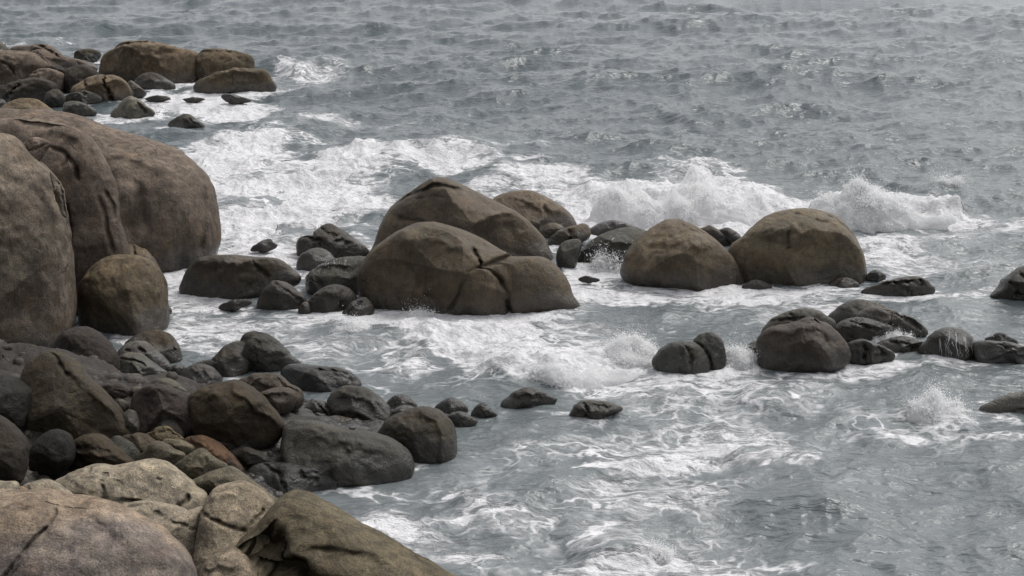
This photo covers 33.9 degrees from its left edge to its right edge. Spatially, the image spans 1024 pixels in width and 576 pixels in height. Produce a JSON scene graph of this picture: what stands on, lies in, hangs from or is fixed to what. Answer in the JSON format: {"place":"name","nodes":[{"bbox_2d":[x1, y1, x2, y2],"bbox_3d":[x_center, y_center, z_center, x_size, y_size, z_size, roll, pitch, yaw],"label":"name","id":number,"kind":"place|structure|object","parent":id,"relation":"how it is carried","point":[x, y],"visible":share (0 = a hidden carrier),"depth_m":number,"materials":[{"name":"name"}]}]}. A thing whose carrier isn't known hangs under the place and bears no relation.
{"place":"outdoors","nodes":[
{"label":"outdoors","id":0,"kind":"place"},
{"bbox_2d":[0,339,384,498],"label":"shore ground","id":1,"kind":"structure","parent":0,"point":[11,367],"depth_m":29.94,"materials":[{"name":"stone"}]},
{"bbox_2d":[0,415,28,483],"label":"boulder","id":2,"kind":"object","parent":1,"relation":"on","point":[14,454],"visible":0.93,"depth_m":24.97,"materials":[{"name":"stone"}]},
{"bbox_2d":[0,374,32,430],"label":"rock","id":3,"kind":"object","parent":1,"relation":"on","point":[16,393],"visible":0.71,"depth_m":27.30,"materials":[{"name":"stone"}]},
{"bbox_2d":[0,49,50,84],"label":"boulder","id":4,"kind":"object","parent":1,"relation":"on","point":[15,65],"visible":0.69,"depth_m":75.01,"materials":[{"name":"stone"}]},
{"bbox_2d":[0,133,76,347],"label":"boulder","id":5,"kind":"object","parent":1,"relation":"on","point":[38,299],"visible":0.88,"depth_m":35.03,"materials":[{"name":"stone"}]},
{"bbox_2d":[23,137,50,160],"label":"rock","id":6,"kind":"object","parent":5,"relation":"on","point":[37,148],"visible":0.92,"depth_m":36.11,"materials":[{"name":"stone"}]},
{"bbox_2d":[50,172,66,217],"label":"rock","id":7,"kind":"object","parent":5,"relation":"on","point":[59,191],"visible":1,"depth_m":35.28,"materials":[{"name":"stone"}]},
{"bbox_2d":[23,479,72,493],"bbox_3d":[-6.679,3.027,24.441,0.908,0.427,0.637,0,14,0],"label":"rock slab","id":8,"kind":"object","parent":1,"relation":"on","point":[46,483],"visible":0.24,"depth_m":24.39,"materials":[{"name":"stone"}]},
{"bbox_2d":[29,429,75,476],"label":"rock","id":9,"kind":"object","parent":1,"relation":"on","point":[52,452],"visible":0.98,"depth_m":26.28,"materials":[{"name":"stone"}]},
{"bbox_2d":[0,118,129,315],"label":"boulder","id":10,"kind":"object","parent":1,"relation":"on","point":[73,160],"visible":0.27,"depth_m":38.20,"materials":[{"name":"stone"}]},
{"bbox_2d":[20,349,131,439],"bbox_3d":[-7.236,1.899,27.983,1.931,1.630,1.527,0,14,0],"label":"boulder","id":11,"kind":"object","parent":1,"relation":"on","point":[72,397],"visible":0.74,"depth_m":27.62,"materials":[{"name":"stone"}]},
{"bbox_2d":[49,326,119,369],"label":"boulder","id":12,"kind":"object","parent":1,"relation":"on","point":[87,341],"visible":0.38,"depth_m":31.07,"materials":[{"name":"stone"}]},
{"bbox_2d":[0,488,197,575],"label":"rock slab","id":13,"kind":"object","parent":1,"relation":"on","point":[48,532],"visible":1,"depth_m":19.87,"materials":[{"name":"stone"}]},
{"bbox_2d":[68,433,133,471],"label":"boulder","id":14,"kind":"object","parent":1,"relation":"on","point":[93,448],"visible":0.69,"depth_m":26.66,"materials":[{"name":"stone"}]},
{"bbox_2d":[101,382,128,398],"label":"rock","id":15,"kind":"object","parent":1,"relation":"on","point":[116,390],"visible":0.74,"depth_m":28.81,"materials":[{"name":"stone"}]},
{"bbox_2d":[111,435,140,460],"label":"rock","id":16,"kind":"object","parent":1,"relation":"on","point":[130,449],"visible":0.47,"depth_m":27.22,"materials":[{"name":"stone"}]},
{"bbox_2d":[55,458,207,509],"bbox_3d":[-5.817,3.182,25.536,2.394,1.072,1.692,0,14,0],"label":"boulder","id":17,"kind":"object","parent":1,"relation":"on","point":[155,479],"visible":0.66,"depth_m":25.21,"materials":[{"name":"stone"}]},
{"bbox_2d":[123,409,139,433],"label":"rock","id":18,"kind":"object","parent":1,"relation":"on","point":[131,418],"visible":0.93,"depth_m":27.93,"materials":[{"name":"stone"}]},
{"bbox_2d":[122,432,155,452],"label":"rock","id":19,"kind":"object","parent":1,"relation":"on","point":[141,442],"visible":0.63,"depth_m":27.44,"materials":[{"name":"stone"}]},
{"bbox_2d":[119,352,166,375],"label":"boulder","id":20,"kind":"object","parent":1,"relation":"on","point":[139,363],"visible":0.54,"depth_m":33.20,"materials":[{"name":"stone"}]},
{"bbox_2d":[117,341,170,370],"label":"boulder","id":21,"kind":"object","parent":1,"relation":"on","point":[150,351],"visible":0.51,"depth_m":33.97,"materials":[{"name":"stone"}]},
{"bbox_2d":[124,329,181,363],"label":"boulder","id":22,"kind":"object","parent":1,"relation":"on","point":[166,344],"visible":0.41,"depth_m":34.56,"materials":[{"name":"stone"}]},
{"bbox_2d":[130,383,191,437],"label":"boulder","id":23,"kind":"object","parent":1,"relation":"on","point":[153,405],"visible":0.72,"depth_m":28.18,"materials":[{"name":"stone"}]},
{"bbox_2d":[138,441,185,464],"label":"rock","id":24,"kind":"object","parent":1,"relation":"on","point":[161,450],"visible":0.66,"depth_m":26.92,"materials":[{"name":"stone"}]},
{"bbox_2d":[123,500,202,556],"bbox_3d":[-4.960,3.531,22.755,1.510,1.096,1.331,0,14,0],"label":"rock slab","id":25,"kind":"object","parent":1,"relation":"on","point":[179,523],"visible":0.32,"depth_m":22.68,"materials":[{"name":"stone"}]},
{"bbox_2d":[146,426,183,440],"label":"rock","id":26,"kind":"object","parent":1,"relation":"on","point":[160,433],"visible":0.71,"depth_m":27.69,"materials":[{"name":"stone"}]},
{"bbox_2d":[162,438,195,454],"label":"rock","id":27,"kind":"object","parent":1,"relation":"on","point":[186,447],"visible":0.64,"depth_m":27.47,"materials":[{"name":"stone"}]},
{"bbox_2d":[174,448,227,478],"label":"boulder","id":28,"kind":"object","parent":1,"relation":"on","point":[196,463],"visible":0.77,"depth_m":26.85,"materials":[{"name":"stone"}]},
{"bbox_2d":[180,363,222,383],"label":"boulder","id":29,"kind":"object","parent":1,"relation":"on","point":[201,373],"visible":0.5,"depth_m":32.91,"materials":[{"name":"stone"}]},
{"bbox_2d":[184,435,244,472],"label":"boulder","id":30,"kind":"object","parent":1,"relation":"on","point":[218,450],"visible":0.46,"depth_m":27.56,"materials":[{"name":"stone"}]},
{"bbox_2d":[190,341,251,376],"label":"boulder","id":31,"kind":"object","parent":1,"relation":"on","point":[229,360],"visible":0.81,"depth_m":33.67,"materials":[{"name":"stone"}]},
{"bbox_2d":[198,546,256,575],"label":"rock","id":32,"kind":"object","parent":1,"relation":"on","point":[231,561],"visible":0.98,"depth_m":21.78,"materials":[{"name":"stone"}]},
{"bbox_2d":[192,480,274,573],"bbox_3d":[-3.759,3.517,22.715,1.184,1.523,1.686,0,14,0],"label":"boulder","id":33,"kind":"object","parent":1,"relation":"on","point":[233,513],"visible":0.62,"depth_m":22.53,"materials":[{"name":"stone"}]},
{"bbox_2d":[192,466,277,501],"bbox_3d":[-4.349,3.175,26.090,1.513,0.823,0.818,0,14,0],"label":"rock slab","id":34,"kind":"object","parent":1,"relation":"on","point":[208,482],"visible":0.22,"depth_m":25.87,"materials":[{"name":"stone"}]},
{"bbox_2d":[187,379,284,449],"bbox_3d":[-4.784,2.193,28.656,1.541,1.315,1.345,-9,17,-32],"label":"boulder","id":35,"kind":"object","parent":1,"relation":"on","point":[236,413],"visible":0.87,"depth_m":28.15,"materials":[{"name":"stone"}]},
{"bbox_2d":[231,447,268,466],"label":"rock","id":36,"kind":"object","parent":1,"relation":"on","point":[247,456],"visible":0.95,"depth_m":27.83,"materials":[{"name":"stone"}]},
{"bbox_2d":[240,331,300,371],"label":"boulder","id":37,"kind":"object","parent":1,"relation":"on","point":[264,352],"visible":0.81,"depth_m":33.86,"materials":[{"name":"stone"}]},
{"bbox_2d":[239,372,303,411],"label":"boulder","id":38,"kind":"object","parent":1,"relation":"on","point":[260,382],"visible":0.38,"depth_m":30.23,"materials":[{"name":"stone"}]},
{"bbox_2d":[260,387,295,415],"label":"boulder","id":39,"kind":"object","parent":1,"relation":"on","point":[282,400],"visible":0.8,"depth_m":29.75,"materials":[{"name":"stone"}]},
{"bbox_2d":[247,462,336,493],"bbox_3d":[-3.589,3.256,27.737,1.596,0.735,0.973,0,14,0],"label":"rock slab","id":40,"kind":"object","parent":1,"relation":"on","point":[283,477],"visible":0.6,"depth_m":27.53,"materials":[{"name":"stone"}]},
{"bbox_2d":[280,363,361,392],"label":"boulder","id":41,"kind":"object","parent":1,"relation":"on","point":[312,378],"visible":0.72,"depth_m":32.74,"materials":[{"name":"stone"}]},
{"bbox_2d":[236,489,456,575],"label":"rock slab","id":42,"kind":"object","parent":1,"relation":"on","point":[307,533],"visible":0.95,"depth_m":22.01,"materials":[{"name":"stone"}]},
{"bbox_2d":[280,420,414,487],"bbox_3d":[-2.775,2.950,28.346,2.270,1.342,1.546,0,14,0],"label":"boulder","id":43,"kind":"object","parent":1,"relation":"on","point":[342,457],"visible":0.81,"depth_m":27.94,"materials":[{"name":"stone"}]},
{"bbox_2d":[327,385,391,420],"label":"boulder","id":44,"kind":"object","parent":1,"relation":"on","point":[358,402],"visible":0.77,"depth_m":30.89,"materials":[{"name":"stone"}]},
{"bbox_2d":[378,406,457,463],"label":"boulder","id":45,"kind":"object","parent":1,"relation":"on","point":[425,434],"visible":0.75,"depth_m":28.88,"materials":[{"name":"stone"}]},
{"bbox_2d":[434,397,467,413],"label":"rock","id":46,"kind":"object","parent":1,"relation":"on","point":[449,405],"visible":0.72,"depth_m":31.45,"materials":[{"name":"stone"}]},
{"bbox_2d":[447,411,477,426],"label":"rock","id":47,"kind":"object","parent":1,"relation":"on","point":[460,419],"visible":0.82,"depth_m":30.67,"materials":[{"name":"stone"}]},
{"bbox_2d":[0,0,1023,575],"bbox_3d":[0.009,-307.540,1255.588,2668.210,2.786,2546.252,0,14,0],"label":"sea","id":48,"kind":"structure","parent":0,"point":[364,116],"depth_m":48.23,"materials":[{"name":"liquid"}]},
{"bbox_2d":[0,98,53,110],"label":"boulder","id":49,"kind":"object","parent":48,"relation":"on","point":[25,103],"visible":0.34,"depth_m":67.35,"materials":[{"name":"stone"}]},
{"bbox_2d":[0,77,56,102],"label":"boulder","id":50,"kind":"object","parent":48,"relation":"on","point":[35,88],"visible":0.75,"depth_m":71.33,"materials":[{"name":"stone"}]},
{"bbox_2d":[28,68,63,92],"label":"boulder","id":51,"kind":"object","parent":48,"relation":"on","point":[56,77],"visible":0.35,"depth_m":73.78,"materials":[{"name":"stone"}]},
{"bbox_2d":[10,44,97,73],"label":"rock slab","id":52,"kind":"object","parent":48,"relation":"on","point":[53,57],"visible":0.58,"depth_m":81.56,"materials":[{"name":"stone"}]},
{"bbox_2d":[43,89,65,106],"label":"boulder","id":53,"kind":"object","parent":48,"relation":"on","point":[54,98],"visible":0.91,"depth_m":70.92,"materials":[{"name":"stone"}]},
{"bbox_2d":[62,101,96,115],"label":"boulder","id":54,"kind":"object","parent":48,"relation":"on","point":[78,108],"visible":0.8,"depth_m":68.30,"materials":[{"name":"stone"}]},
{"bbox_2d":[63,64,99,93],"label":"boulder","id":55,"kind":"object","parent":48,"relation":"on","point":[75,75],"visible":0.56,"depth_m":74.14,"materials":[{"name":"stone"}]},
{"bbox_2d":[65,90,101,104],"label":"rock","id":56,"kind":"object","parent":48,"relation":"on","point":[86,97],"visible":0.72,"depth_m":71.56,"materials":[{"name":"stone"}]},
{"bbox_2d":[74,49,100,61],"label":"boulder","id":57,"kind":"object","parent":48,"relation":"on","point":[91,55],"visible":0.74,"depth_m":86.32,"materials":[{"name":"stone"}]},
{"bbox_2d":[70,74,133,100],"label":"boulder","id":58,"kind":"object","parent":48,"relation":"on","point":[109,87],"visible":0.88,"depth_m":72.06,"materials":[{"name":"stone"}]},
{"bbox_2d":[0,108,220,272],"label":"boulder","id":59,"kind":"object","parent":48,"relation":"on","point":[169,213],"visible":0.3,"depth_m":42.45,"materials":[{"name":"stone"}]},
{"bbox_2d":[77,254,169,335],"bbox_3d":[-8.606,0.351,37.309,1.992,2.218,2.107,0,14,0],"label":"boulder","id":60,"kind":"object","parent":48,"relation":"on","point":[124,294],"visible":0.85,"depth_m":36.64,"materials":[{"name":"stone"}]},
{"bbox_2d":[110,96,154,118],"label":"rock","id":61,"kind":"object","parent":48,"relation":"in","point":[130,107],"visible":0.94,"depth_m":68.45,"materials":[{"name":"stone"}]},
{"bbox_2d":[98,40,197,82],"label":"boulder","id":62,"kind":"object","parent":48,"relation":"in","point":[128,61],"visible":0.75,"depth_m":78.38,"materials":[{"name":"stone"}]},
{"bbox_2d":[134,72,175,89],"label":"boulder","id":63,"kind":"object","parent":48,"relation":"in","point":[149,81],"visible":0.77,"depth_m":75.91,"materials":[{"name":"stone"}]},
{"bbox_2d":[168,114,204,128],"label":"boulder","id":64,"kind":"object","parent":48,"relation":"in","point":[187,121],"visible":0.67,"depth_m":64.22,"materials":[{"name":"stone"}]},
{"bbox_2d":[195,48,254,80],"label":"boulder","id":65,"kind":"object","parent":48,"relation":"in","point":[211,61],"visible":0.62,"depth_m":78.81,"materials":[{"name":"stone"}]},
{"bbox_2d":[193,67,276,93],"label":"rock slab","id":66,"kind":"object","parent":48,"relation":"on","point":[234,80],"visible":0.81,"depth_m":74.95,"materials":[{"name":"stone"}]},
{"bbox_2d":[179,254,300,299],"bbox_3d":[-6.518,-0.187,40.282,2.929,1.353,1.705,0,14,0],"label":"boulder","id":67,"kind":"object","parent":48,"relation":"on","point":[231,277],"visible":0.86,"depth_m":39.83,"materials":[{"name":"stone"}]},
{"bbox_2d":[256,280,306,309],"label":"boulder","id":68,"kind":"object","parent":48,"relation":"on","point":[278,295],"visible":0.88,"depth_m":38.59,"materials":[{"name":"stone"}]},
{"bbox_2d":[296,248,334,270],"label":"boulder","id":69,"kind":"object","parent":48,"relation":"in","point":[310,259],"visible":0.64,"depth_m":42.48,"materials":[{"name":"stone"}]},
{"bbox_2d":[307,284,356,312],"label":"boulder","id":70,"kind":"object","parent":48,"relation":"in","point":[332,298],"visible":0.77,"depth_m":38.29,"materials":[{"name":"stone"}]},
{"bbox_2d":[296,223,368,257],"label":"boulder","id":71,"kind":"object","parent":48,"relation":"in","point":[334,241],"visible":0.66,"depth_m":43.82,"materials":[{"name":"stone"}]},
{"bbox_2d":[305,256,364,294],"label":"boulder","id":72,"kind":"object","parent":48,"relation":"on","point":[343,271],"visible":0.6,"depth_m":40.14,"materials":[{"name":"stone"}]},
{"bbox_2d":[342,297,374,315],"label":"rock","id":73,"kind":"object","parent":48,"relation":"in","point":[361,306],"visible":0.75,"depth_m":38.01,"materials":[{"name":"stone"}]},
{"bbox_2d":[329,312,414,334],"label":"breaking wave","id":74,"kind":"object","parent":48,"relation":"on","point":[353,325],"visible":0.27,"depth_m":36.70,"materials":[{"name":"white liquid"}]},
{"bbox_2d":[371,177,553,260],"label":"boulder","id":75,"kind":"object","parent":48,"relation":"on","point":[450,202],"visible":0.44,"depth_m":43.06,"materials":[{"name":"stone"}]},
{"bbox_2d":[357,222,579,315],"bbox_3d":[-1.004,-0.223,39.310,5.049,2.733,3.311,7,16,25],"label":"boulder","id":76,"kind":"object","parent":48,"relation":"on","point":[447,269],"visible":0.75,"depth_m":38.22,"materials":[{"name":"stone"}]},
{"bbox_2d":[500,387,556,408],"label":"boulder","id":77,"kind":"object","parent":48,"relation":"on","point":[527,397],"visible":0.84,"depth_m":31.62,"materials":[{"name":"stone"}]},
{"bbox_2d":[493,190,576,229],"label":"boulder","id":78,"kind":"object","parent":48,"relation":"in","point":[537,210],"visible":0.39,"depth_m":46.73,"materials":[{"name":"stone"}]},
{"bbox_2d":[556,239,581,267],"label":"boulder","id":79,"kind":"object","parent":48,"relation":"on","point":[567,253],"visible":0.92,"depth_m":42.41,"materials":[{"name":"stone"}]},
{"bbox_2d":[547,223,590,244],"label":"rock","id":80,"kind":"object","parent":48,"relation":"on","point":[581,232],"visible":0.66,"depth_m":45.04,"materials":[{"name":"stone"}]},
{"bbox_2d":[518,345,639,389],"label":"breaking wave","id":81,"kind":"object","parent":48,"relation":"on","point":[591,378],"visible":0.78,"depth_m":33.18,"materials":[{"name":"white liquid"}]},
{"bbox_2d":[569,400,622,419],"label":"rock","id":82,"kind":"object","parent":48,"relation":"on","point":[593,409],"visible":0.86,"depth_m":30.98,"materials":[{"name":"stone"}]},
{"bbox_2d":[582,238,626,273],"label":"splash","id":83,"kind":"object","parent":48,"relation":"on","point":[602,263],"visible":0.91,"depth_m":42.50,"materials":[{"name":"white liquid"}]},
{"bbox_2d":[578,227,646,266],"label":"boulder","id":84,"kind":"object","parent":48,"relation":"in","point":[622,237],"visible":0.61,"depth_m":42.88,"materials":[{"name":"stone"}]},
{"bbox_2d":[590,220,637,235],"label":"boulder","id":85,"kind":"object","parent":48,"relation":"on","point":[598,229],"visible":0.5,"depth_m":46.48,"materials":[{"name":"stone"}]},
{"bbox_2d":[592,315,670,369],"bbox_3d":[2.430,1.027,34.444,1.949,1.745,2.190,5,15,19],"label":"splash","id":86,"kind":"object","parent":48,"relation":"on","point":[628,351],"visible":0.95,"depth_m":34.55,"materials":[{"name":"white liquid"}]},
{"bbox_2d":[637,503,696,565],"bbox_3d":[2.307,3.593,25.028,1.146,1.125,1.162,0,14,0],"label":"splash","id":87,"kind":"object","parent":48,"relation":"on","point":[662,554],"visible":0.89,"depth_m":25.04,"materials":[{"name":"white liquid"}]},
{"bbox_2d":[578,157,781,228],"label":"breaking wave","id":88,"kind":"object","parent":48,"relation":"on","point":[694,199],"visible":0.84,"depth_m":48.08,"materials":[{"name":"white liquid"}]},
{"bbox_2d":[652,341,710,373],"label":"boulder","id":89,"kind":"object","parent":48,"relation":"on","point":[683,357],"visible":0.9,"depth_m":33.77,"materials":[{"name":"stone"}]},
{"bbox_2d":[620,219,745,290],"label":"boulder","id":90,"kind":"object","parent":48,"relation":"on","point":[675,253],"visible":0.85,"depth_m":40.58,"materials":[{"name":"stone"}]},
{"bbox_2d":[693,332,726,369],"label":"boulder","id":91,"kind":"object","parent":48,"relation":"in","point":[711,344],"visible":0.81,"depth_m":34.02,"materials":[{"name":"stone"}]},
{"bbox_2d":[718,326,763,371],"bbox_3d":[4.669,1.292,34.266,1.445,1.048,1.148,6,15,22],"label":"splash","id":92,"kind":"object","parent":48,"relation":"on","point":[737,358],"visible":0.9,"depth_m":34.21,"materials":[{"name":"white liquid"}]},
{"bbox_2d":[728,208,866,286],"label":"boulder","id":93,"kind":"object","parent":48,"relation":"in","point":[797,247],"visible":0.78,"depth_m":40.78,"materials":[{"name":"stone"}]},
{"bbox_2d":[761,308,835,331],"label":"boulder","id":94,"kind":"object","parent":48,"relation":"in","point":[793,315],"visible":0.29,"depth_m":35.41,"materials":[{"name":"stone"}]},
{"bbox_2d":[755,317,851,372],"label":"boulder","id":95,"kind":"object","parent":48,"relation":"on","point":[809,344],"visible":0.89,"depth_m":33.77,"materials":[{"name":"stone"}]},
{"bbox_2d":[828,299,896,323],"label":"boulder","id":96,"kind":"object","parent":48,"relation":"in","point":[848,309],"visible":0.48,"depth_m":36.79,"materials":[{"name":"stone"}]},
{"bbox_2d":[835,317,895,342],"bbox_3d":[7.465,0.898,35.836,1.461,0.555,0.698,0,14,0],"label":"rock slab","id":97,"kind":"object","parent":48,"relation":"on","point":[851,329],"visible":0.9,"depth_m":35.63,"materials":[{"name":"stone"}]},
{"bbox_2d":[847,339,894,365],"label":"rock","id":98,"kind":"object","parent":48,"relation":"on","point":[864,352],"visible":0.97,"depth_m":34.34,"materials":[{"name":"stone"}]},
{"bbox_2d":[803,162,957,233],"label":"breaking wave","id":99,"kind":"object","parent":48,"relation":"on","point":[858,204],"visible":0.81,"depth_m":47.04,"materials":[{"name":"white liquid"}]},
{"bbox_2d":[856,306,928,336],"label":"boulder","id":100,"kind":"object","parent":48,"relation":"on","point":[907,323],"visible":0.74,"depth_m":36.11,"materials":[{"name":"stone"}]},
{"bbox_2d":[860,276,934,296],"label":"rock","id":101,"kind":"object","parent":48,"relation":"on","point":[905,286],"visible":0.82,"depth_m":39.70,"materials":[{"name":"stone"}]},
{"bbox_2d":[877,336,922,352],"bbox_3d":[8.181,1.203,35.360,1.068,0.379,0.566,0,14,0],"label":"rock slab","id":102,"kind":"object","parent":48,"relation":"in","point":[900,344],"visible":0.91,"depth_m":35.21,"materials":[{"name":"stone"}]},
{"bbox_2d":[917,327,974,360],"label":"boulder","id":103,"kind":"object","parent":48,"relation":"on","point":[953,342],"visible":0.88,"depth_m":34.73,"materials":[{"name":"stone"}]},
{"bbox_2d":[901,363,1011,425],"bbox_3d":[7.939,1.858,31.423,2.089,1.569,2.068,-10,17,-35],"label":"splash","id":104,"kind":"object","parent":48,"relation":"on","point":[932,406],"visible":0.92,"depth_m":31.25,"materials":[{"name":"white liquid"}]},
{"bbox_2d":[972,340,1023,363],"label":"boulder","id":105,"kind":"object","parent":48,"relation":"on","point":[992,351],"visible":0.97,"depth_m":34.47,"materials":[{"name":"stone"}]},
{"bbox_2d":[978,391,1023,412],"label":"rock","id":106,"kind":"object","parent":48,"relation":"on","point":[1002,404],"visible":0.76,"depth_m":31.59,"materials":[{"name":"stone"}]},
{"bbox_2d":[989,265,1023,300],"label":"boulder","id":107,"kind":"object","parent":48,"relation":"on","point":[1010,286],"visible":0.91,"depth_m":39.56,"materials":[{"name":"stone"}]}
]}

